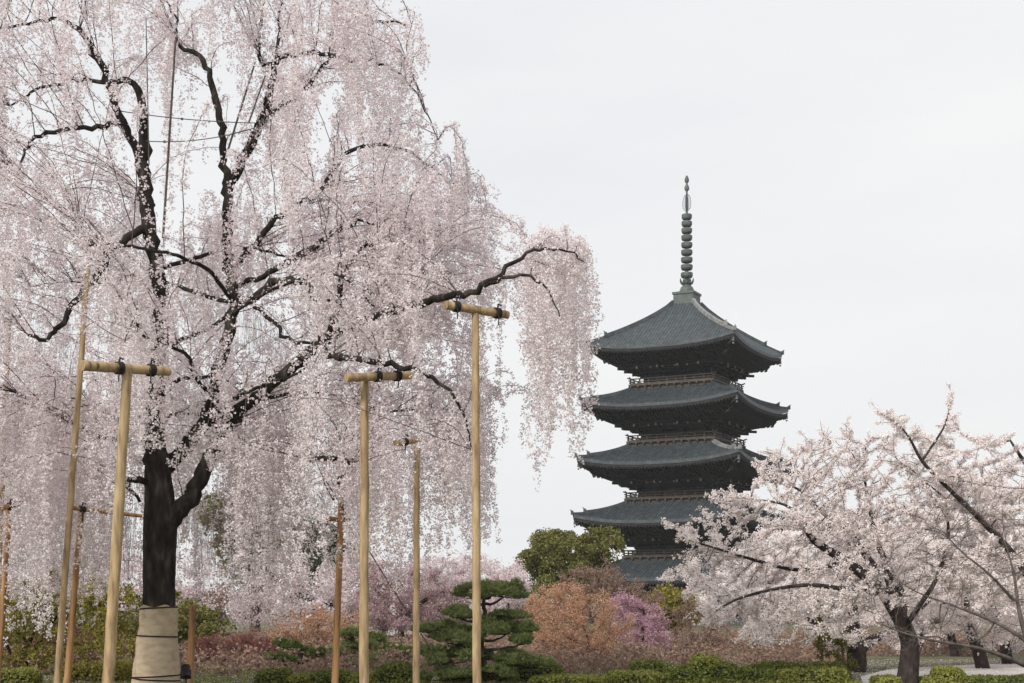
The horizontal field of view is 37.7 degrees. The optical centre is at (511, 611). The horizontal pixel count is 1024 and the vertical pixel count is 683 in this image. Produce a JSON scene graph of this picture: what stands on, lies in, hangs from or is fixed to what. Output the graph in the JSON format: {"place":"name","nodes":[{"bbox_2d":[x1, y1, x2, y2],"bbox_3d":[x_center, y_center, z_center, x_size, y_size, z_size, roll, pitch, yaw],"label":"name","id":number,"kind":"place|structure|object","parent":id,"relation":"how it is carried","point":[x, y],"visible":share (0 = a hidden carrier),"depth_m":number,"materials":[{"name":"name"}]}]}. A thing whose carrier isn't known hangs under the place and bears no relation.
{"place":"outdoors","nodes":[
{"label":"outdoors","id":0,"kind":"place"},
{"bbox_2d":[0,0,1023,616],"label":"sky","id":1,"kind":"structure","parent":0,"point":[854,169],"materials":[{"name":"white"}]},
{"bbox_2d":[17,617,1023,682],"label":"ground","id":2,"kind":"structure","parent":0,"point":[945,661],"depth_m":51.61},
{"bbox_2d":[0,314,21,588],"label":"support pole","id":3,"kind":"object","parent":2,"relation":"on","point":[1,543],"visible":0.21,"depth_m":31.46,"materials":[{"name":"brown wood"}]},
{"bbox_2d":[0,499,22,682],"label":"support pole","id":4,"kind":"object","parent":2,"relation":"on","point":[7,508],"visible":0.72,"depth_m":26.95,"materials":[{"name":"brown wood"}]},
{"bbox_2d":[1,666,43,682],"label":"clipped bush","id":5,"kind":"object","parent":2,"relation":"on","point":[22,675],"visible":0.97,"depth_m":32.66,"materials":[{"name":"green plant"}]},
{"bbox_2d":[2,566,104,675],"bbox_3d":[-11.801,0.243,38.065,3.639,3.148,3.091,0,0,0],"label":"bush","id":6,"kind":"object","parent":2,"relation":"on","point":[41,647],"visible":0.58,"depth_m":37.80,"materials":[{"name":"green plant"}]},
{"bbox_2d":[54,265,90,682],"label":"support pole","id":7,"kind":"object","parent":2,"relation":"on","point":[65,572],"visible":0.91,"depth_m":26.35,"materials":[{"name":"brown wood"}]},
{"bbox_2d":[20,619,125,662],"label":"shrub","id":8,"kind":"object","parent":2,"relation":"on","point":[88,636],"visible":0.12,"depth_m":45.58,"materials":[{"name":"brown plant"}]},
{"bbox_2d":[61,659,131,682],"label":"clipped bush","id":9,"kind":"object","parent":2,"relation":"on","point":[87,671],"visible":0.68,"depth_m":34.04,"materials":[{"name":"green plant"}]},
{"bbox_2d":[69,576,136,659],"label":"leafy bush","id":10,"kind":"object","parent":2,"relation":"on","point":[100,609],"visible":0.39,"depth_m":41.76,"materials":[{"name":"green plant"}]},
{"bbox_2d":[63,502,142,682],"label":"support pole","id":11,"kind":"object","parent":2,"relation":"on","point":[82,509],"visible":0.94,"depth_m":26.75,"materials":[{"name":"brown wood"}]},
{"bbox_2d":[6,530,232,615],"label":"cherry tree","id":12,"kind":"object","parent":2,"relation":"on","point":[186,592],"visible":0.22,"depth_m":84.19,"materials":[{"name":"pink plant"}]},
{"bbox_2d":[4,580,237,652],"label":"leafy bush","id":13,"kind":"object","parent":2,"relation":"on","point":[208,627],"visible":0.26,"depth_m":49.96,"materials":[{"name":"green plant"}]},
{"bbox_2d":[79,357,171,682],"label":"support pole","id":14,"kind":"object","parent":2,"relation":"on","point":[126,371],"visible":1,"depth_m":22.73,"materials":[{"name":"beige wood"}]},
{"bbox_2d":[117,658,133,669],"bbox_3d":[-9.668,1.389,37.507,0.816,0.481,1.073,0,0,0],"label":"clipped bush","id":15,"kind":"object","parent":2,"relation":"on","point":[129,662],"visible":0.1,"depth_m":37.29,"materials":[{"name":"green plant"}]},
{"bbox_2d":[180,663,190,682],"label":"garden spotlight","id":16,"kind":"object","parent":2,"relation":"on","point":[185,671],"visible":1,"depth_m":29.45,"materials":[{"name":"black metal"}]},
{"bbox_2d":[186,606,195,682],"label":"support pole","id":17,"kind":"object","parent":2,"relation":"on","point":[191,636],"visible":0.88,"depth_m":30.44,"materials":[{"name":"brown wood"}]},
{"bbox_2d":[181,626,279,664],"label":"bush","id":18,"kind":"object","parent":2,"relation":"on","point":[246,639],"visible":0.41,"depth_m":45.63,"materials":[{"name":"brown plant"}]},
{"bbox_2d":[195,480,314,631],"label":"evergreen tree","id":19,"kind":"object","parent":2,"relation":"on","point":[231,554],"visible":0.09,"depth_m":115.91,"materials":[{"name":"green plant"}]},
{"bbox_2d":[254,667,292,682],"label":"clipped bush","id":20,"kind":"object","parent":2,"relation":"on","point":[273,675],"visible":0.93,"depth_m":32.62,"materials":[{"name":"green plant"}]},
{"bbox_2d":[222,545,356,628],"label":"cherry tree","id":21,"kind":"object","parent":2,"relation":"on","point":[250,603],"visible":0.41,"depth_m":91.29,"materials":[{"name":"pink plant"}]},
{"bbox_2d":[263,635,326,668],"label":"pine tree","id":22,"kind":"object","parent":2,"relation":"on","point":[284,643],"visible":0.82,"depth_m":40.82,"materials":[{"name":"green plant"}]},
{"bbox_2d":[284,673,310,682],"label":"clipped bush","id":23,"kind":"object","parent":2,"relation":"on","point":[298,678],"visible":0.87,"depth_m":32.62,"materials":[{"name":"green plant"}]},
{"bbox_2d":[0,0,604,682],"bbox_3d":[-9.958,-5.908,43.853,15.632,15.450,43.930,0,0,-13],"label":"weeping cherry","id":24,"kind":"object","parent":2,"relation":"on","point":[396,268],"visible":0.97,"depth_m":27.98,"materials":[{"name":"pink plant"}]},
{"bbox_2d":[145,18,149,164],"bbox_3d":[-6.938,-9.904,28.552,0.023,2.766,0.126,0,0,19],"label":"brace rod","id":25,"kind":"object","parent":24,"relation":"attached to","point":[147,96],"visible":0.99,"depth_m":28.54,"materials":[{"name":"grey metal"}]},
{"bbox_2d":[162,40,176,237],"bbox_3d":[-6.583,-9.081,28.800,0.285,3.808,0.050,0,0,0],"label":"brace rod","id":26,"kind":"object","parent":24,"relation":"attached to","point":[168,153],"visible":0.98,"depth_m":28.78,"materials":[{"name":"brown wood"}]},
{"bbox_2d":[121,111,255,122],"bbox_3d":[-6.175,-9.534,28.952,2.705,0.121,0.047,0,0,-19],"label":"bracing wire","id":27,"kind":"object","parent":26,"relation":"attached to","point":[218,121],"visible":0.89,"depth_m":28.95,"materials":[{"name":"metal"}]},
{"bbox_2d":[146,128,252,142],"bbox_3d":[-6.017,-9.233,29.002,2.087,0.524,0.049,0,0,-23],"label":"bracing wire","id":28,"kind":"object","parent":26,"relation":"attached to","point":[221,136],"visible":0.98,"depth_m":29.00,"materials":[{"name":"metal"}]},
{"bbox_2d":[227,66,254,149],"bbox_3d":[-5.287,-9.826,29.248,0.570,1.616,0.042,0,0,11],"label":"brace rod","id":29,"kind":"object","parent":24,"relation":"attached to","point":[232,135],"visible":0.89,"depth_m":29.24,"materials":[{"name":"grey metal"}]},
{"bbox_2d":[248,62,270,121],"bbox_3d":[-4.909,-10.104,29.149,0.465,1.142,0.034,0,0,14],"label":"brace rod","id":30,"kind":"object","parent":24,"relation":"attached to","point":[258,95],"visible":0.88,"depth_m":29.15,"materials":[{"name":"grey metal"}]},
{"bbox_2d":[261,601,376,645],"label":"maple tree","id":31,"kind":"object","parent":2,"relation":"on","point":[313,627],"visible":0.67,"depth_m":53.75,"materials":[{"name":"brown plant"}]},
{"bbox_2d":[289,521,354,612],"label":"evergreen tree","id":32,"kind":"object","parent":2,"relation":"on","point":[314,565],"visible":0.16,"depth_m":110.22,"materials":[{"name":"green plant"}]},
{"bbox_2d":[308,668,350,682],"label":"clipped bush","id":33,"kind":"object","parent":2,"relation":"on","point":[322,676],"visible":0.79,"depth_m":32.61,"materials":[{"name":"green plant"}]},
{"bbox_2d":[325,497,346,682],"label":"support pole","id":34,"kind":"object","parent":2,"relation":"on","point":[336,629],"visible":0.89,"depth_m":27.35,"materials":[{"name":"brown wood"}]},
{"bbox_2d":[283,626,421,639],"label":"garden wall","id":35,"kind":"structure","parent":2,"relation":"on","point":[394,632],"depth_m":81.84,"materials":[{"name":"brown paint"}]},
{"bbox_2d":[315,549,392,625],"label":"cherry tree","id":36,"kind":"object","parent":2,"relation":"on","point":[355,573],"visible":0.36,"depth_m":98.15,"materials":[{"name":"pink plant"}]},
{"bbox_2d":[325,625,384,667],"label":"pine tree","id":37,"kind":"object","parent":2,"relation":"on","point":[351,631],"visible":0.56,"depth_m":41.77,"materials":[{"name":"green plant"}]},
{"bbox_2d":[345,672,377,682],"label":"clipped bush","id":38,"kind":"object","parent":2,"relation":"on","point":[353,677],"visible":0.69,"depth_m":32.61,"materials":[{"name":"green plant"}]},
{"bbox_2d":[344,368,412,682],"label":"support pole","id":39,"kind":"object","parent":2,"relation":"on","point":[363,379],"visible":0.97,"depth_m":25.23,"materials":[{"name":"beige wood"}]},
{"bbox_2d":[346,600,412,634],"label":"plum tree","id":40,"kind":"object","parent":2,"relation":"on","point":[382,618],"visible":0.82,"depth_m":69.69,"materials":[{"name":"pink plant"}]},
{"bbox_2d":[353,629,412,663],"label":"pine tree","id":41,"kind":"object","parent":2,"relation":"on","point":[378,635],"visible":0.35,"depth_m":45.70,"materials":[{"name":"green plant"}]},
{"bbox_2d":[322,474,452,682],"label":"guy wire","id":42,"kind":"object","parent":2,"relation":"on","point":[395,593],"visible":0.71,"depth_m":29.36,"materials":[{"name":"metal"}]},
{"bbox_2d":[373,660,412,682],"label":"clipped bush","id":43,"kind":"object","parent":2,"relation":"on","point":[390,671],"visible":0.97,"depth_m":32.61,"materials":[{"name":"green plant"}]},
{"bbox_2d":[345,551,469,642],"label":"plum tree","id":44,"kind":"object","parent":2,"relation":"on","point":[433,596],"visible":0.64,"depth_m":71.41,"materials":[{"name":"plant"}]},
{"bbox_2d":[393,434,421,682],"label":"support pole","id":45,"kind":"object","parent":2,"relation":"on","point":[416,600],"visible":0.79,"depth_m":26.95,"materials":[{"name":"beige wood"}]},
{"bbox_2d":[389,677,430,682],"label":"clipped bush","id":46,"kind":"object","parent":2,"relation":"on","point":[424,680],"visible":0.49,"depth_m":32.58,"materials":[{"name":"green plant"}]},
{"bbox_2d":[21,661,836,682],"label":"grass","id":47,"kind":"structure","parent":2,"relation":"on","point":[245,678],"depth_m":36.16,"materials":[{"name":"green plant"}]},
{"bbox_2d":[397,550,501,619],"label":"cherry tree","id":48,"kind":"object","parent":2,"relation":"on","point":[458,571],"visible":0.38,"depth_m":108.68,"materials":[{"name":"pink plant"}]},
{"bbox_2d":[444,297,509,682],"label":"support pole","id":49,"kind":"object","parent":2,"relation":"on","point":[457,306],"visible":1,"depth_m":24.54,"materials":[{"name":"beige wood"}]},
{"bbox_2d":[439,667,520,682],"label":"clipped bush","id":50,"kind":"object","parent":2,"relation":"on","point":[489,678],"visible":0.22,"depth_m":33.71,"materials":[{"name":"green plant"}]},
{"bbox_2d":[409,576,558,682],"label":"pine tree","id":51,"kind":"object","parent":2,"relation":"on","point":[512,660],"visible":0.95,"depth_m":32.88,"materials":[{"name":"green plant"}]},
{"bbox_2d":[464,557,532,620],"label":"cherry tree","id":52,"kind":"object","parent":2,"relation":"on","point":[506,574],"visible":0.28,"depth_m":104.18,"materials":[{"name":"pink plant"}]},
{"bbox_2d":[1,624,1023,676],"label":"undergrowth","id":53,"kind":"object","parent":2,"relation":"on","point":[626,654],"visible":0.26,"depth_m":45.89,"materials":[{"name":"green plant"}]},
{"bbox_2d":[5,659,1022,682],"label":"fallen petals","id":54,"kind":"object","parent":2,"relation":"on","point":[732,660],"visible":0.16,"depth_m":40.06,"materials":[{"name":"pink plant"}]},
{"bbox_2d":[5,573,1023,623],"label":"distant woods","id":55,"kind":"object","parent":2,"relation":"on","point":[220,606],"visible":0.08,"depth_m":216.54,"materials":[{"name":"plant"}]},
{"bbox_2d":[515,665,566,681],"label":"clipped bush","id":56,"kind":"object","parent":2,"relation":"on","point":[525,674],"visible":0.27,"depth_m":34.13,"materials":[{"name":"green plant"}]},
{"bbox_2d":[521,578,589,647],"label":"maple tree","id":57,"kind":"object","parent":2,"relation":"on","point":[557,600],"visible":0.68,"depth_m":55.80,"materials":[{"name":"brown plant"}]},
{"bbox_2d":[527,673,605,682],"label":"clipped bush","id":58,"kind":"object","parent":2,"relation":"on","point":[562,678],"visible":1,"depth_m":32.57,"materials":[{"name":"green plant"}]},
{"bbox_2d":[515,524,626,630],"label":"evergreen tree","id":59,"kind":"object","parent":2,"relation":"on","point":[548,555],"visible":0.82,"depth_m":123.03,"materials":[{"name":"green plant"}]},
{"bbox_2d":[520,582,636,661],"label":"maple tree","id":60,"kind":"object","parent":2,"relation":"on","point":[595,635],"visible":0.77,"depth_m":47.75,"materials":[{"name":"brown plant"}]},
{"bbox_2d":[553,554,676,634],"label":"bud tree","id":61,"kind":"object","parent":2,"relation":"on","point":[607,576],"visible":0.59,"depth_m":79.31,"materials":[{"name":"brown plant"}]},
{"bbox_2d":[604,668,664,682],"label":"clipped bush","id":62,"kind":"object","parent":2,"relation":"on","point":[635,675],"visible":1,"depth_m":32.61,"materials":[{"name":"green plant"}]},
{"bbox_2d":[605,585,683,653],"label":"plum tree","id":63,"kind":"object","parent":2,"relation":"on","point":[642,622],"visible":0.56,"depth_m":57.70,"materials":[{"name":"pink plant"}]},
{"bbox_2d":[628,658,670,674],"bbox_3d":[3.163,1.335,34.372,1.089,0.572,1.097,0,0,0],"label":"clipped bush","id":64,"kind":"object","parent":2,"relation":"on","point":[655,664],"visible":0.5,"depth_m":34.06,"materials":[{"name":"green plant"}]},
{"bbox_2d":[639,583,703,634],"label":"evergreen tree","id":65,"kind":"object","parent":2,"relation":"on","point":[671,595],"visible":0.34,"depth_m":90.54,"materials":[{"name":"green plant"}]},
{"bbox_2d":[664,664,697,682],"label":"clipped bush","id":66,"kind":"object","parent":2,"relation":"on","point":[679,672],"visible":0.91,"depth_m":32.62,"materials":[{"name":"green plant"}]},
{"bbox_2d":[571,175,791,625],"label":"pagoda","id":67,"kind":"object","parent":2,"relation":"on","point":[687,411],"visible":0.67,"depth_m":181.16,"materials":[{"name":"grey wood"}]},
{"bbox_2d":[661,631,712,639],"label":"garden wall","id":68,"kind":"structure","parent":2,"relation":"on","point":[684,632],"depth_m":85.90,"materials":[{"name":"brown paint"}]},
{"bbox_2d":[664,595,732,654],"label":"bud tree","id":69,"kind":"object","parent":2,"relation":"on","point":[692,638],"visible":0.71,"depth_m":55.81,"materials":[{"name":"brown plant"}]},
{"bbox_2d":[688,652,723,680],"bbox_3d":[4.295,1.259,33.139,0.871,0.745,1.074,0,0,0],"label":"clipped bush","id":70,"kind":"object","parent":2,"relation":"on","point":[697,661],"visible":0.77,"depth_m":32.83,"materials":[{"name":"green plant"}]},
{"bbox_2d":[696,660,740,682],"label":"clipped bush","id":71,"kind":"object","parent":2,"relation":"on","point":[726,668],"visible":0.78,"depth_m":32.60,"materials":[{"name":"green plant"}]},
{"bbox_2d":[719,673,734,681],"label":"clipped bush","id":72,"kind":"object","parent":2,"relation":"on","point":[723,678],"visible":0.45,"depth_m":32.54,"materials":[{"name":"green plant"}]},
{"bbox_2d":[737,665,779,682],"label":"clipped bush","id":73,"kind":"object","parent":2,"relation":"on","point":[749,673],"visible":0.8,"depth_m":32.62,"materials":[{"name":"green plant"}]},
{"bbox_2d":[660,678,860,682],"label":"clipped bush","id":74,"kind":"object","parent":2,"relation":"on","point":[746,681],"visible":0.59,"depth_m":32.50,"materials":[{"name":"green plant"}]},
{"bbox_2d":[679,507,845,649],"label":"cherry tree","id":75,"kind":"object","parent":2,"relation":"on","point":[739,611],"visible":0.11,"depth_m":61.82,"materials":[{"name":"pink plant"}]},
{"bbox_2d":[746,660,852,678],"bbox_3d":[6.344,1.350,33.596,2.553,0.562,1.287,0,0,0],"label":"clipped bush","id":76,"kind":"object","parent":2,"relation":"on","point":[775,665],"visible":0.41,"depth_m":33.35,"materials":[{"name":"green plant"}]},
{"bbox_2d":[776,665,849,682],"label":"clipped bush","id":77,"kind":"object","parent":2,"relation":"on","point":[820,674],"visible":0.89,"depth_m":32.53,"materials":[{"name":"green plant"}]},
{"bbox_2d":[803,614,836,660],"bbox_3d":[7.221,0.855,35.022,0.787,1.604,0.692,0,0,-38],"label":"sapling","id":78,"kind":"object","parent":2,"relation":"on","point":[819,643],"visible":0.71,"depth_m":34.92,"materials":[{"name":"green plant"}]},
{"bbox_2d":[683,501,988,671],"bbox_3d":[8.590,-0.620,39.923,7.843,5.201,4.884,0,0,0],"label":"cherry tree","id":79,"kind":"object","parent":2,"relation":"on","point":[858,653],"visible":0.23,"depth_m":39.75,"materials":[{"name":"pink plant"}]},
{"bbox_2d":[828,627,861,669],"bbox_3d":[7.979,1.028,35.924,0.780,1.353,0.714,0,0,40],"label":"sapling","id":80,"kind":"object","parent":2,"relation":"on","point":[838,642],"visible":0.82,"depth_m":35.95,"materials":[{"name":"green plant"}]},
{"bbox_2d":[839,537,950,651],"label":"cherry tree","id":81,"kind":"object","parent":2,"relation":"on","point":[870,621],"visible":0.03,"depth_m":57.32,"materials":[{"name":"pink plant"}]},
{"bbox_2d":[872,512,985,656],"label":"cherry tree","id":82,"kind":"object","parent":2,"relation":"on","point":[953,653],"visible":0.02,"depth_m":53.85,"materials":[{"name":"pink plant"}]},
{"bbox_2d":[841,463,1023,667],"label":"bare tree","id":83,"kind":"object","parent":2,"relation":"on","point":[1015,600],"visible":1,"depth_m":23.93,"materials":[{"name":"plant"}]},
{"bbox_2d":[868,382,1023,617],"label":"cherry tree","id":84,"kind":"object","parent":2,"relation":"on","point":[936,476],"visible":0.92,"depth_m":30.80,"materials":[{"name":"pink plant"}]},
{"bbox_2d":[872,501,1023,667],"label":"cherry tree","id":85,"kind":"object","parent":2,"relation":"on","point":[980,658],"visible":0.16,"depth_m":42.08,"materials":[{"name":"pink plant"}]},
{"bbox_2d":[927,451,1023,663],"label":"cherry tree","id":86,"kind":"object","parent":2,"relation":"on","point":[986,495],"visible":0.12,"depth_m":45.89,"materials":[{"name":"pink plant"}]},
{"bbox_2d":[861,664,1023,682],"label":"gravel path","id":87,"kind":"structure","parent":0,"point":[973,669],"depth_m":40.82,"materials":[{"name":"grey gravel"}]},
{"bbox_2d":[655,413,1000,682],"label":"cherry tree","id":88,"kind":"object","parent":87,"relation":"on","point":[908,666],"visible":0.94,"depth_m":32.42,"materials":[{"name":"pink plant"}]},
{"bbox_2d":[868,674,902,682],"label":"clipped bush","id":89,"kind":"object","parent":87,"relation":"on","point":[887,678],"visible":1,"depth_m":32.69,"materials":[{"name":"green plant"}]},
{"bbox_2d":[918,675,963,682],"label":"clipped bush","id":90,"kind":"object","parent":87,"relation":"on","point":[928,679],"visible":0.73,"depth_m":32.62,"materials":[{"name":"green plant"}]},
{"bbox_2d":[929,665,967,682],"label":"clipped bush","id":91,"kind":"object","parent":87,"relation":"on","point":[948,672],"visible":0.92,"depth_m":32.62,"materials":[{"name":"green plant"}]},
{"bbox_2d":[965,674,1023,682],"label":"clipped bush","id":92,"kind":"object","parent":87,"relation":"on","point":[986,678],"visible":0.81,"depth_m":32.56,"materials":[{"name":"green plant"}]}
]}

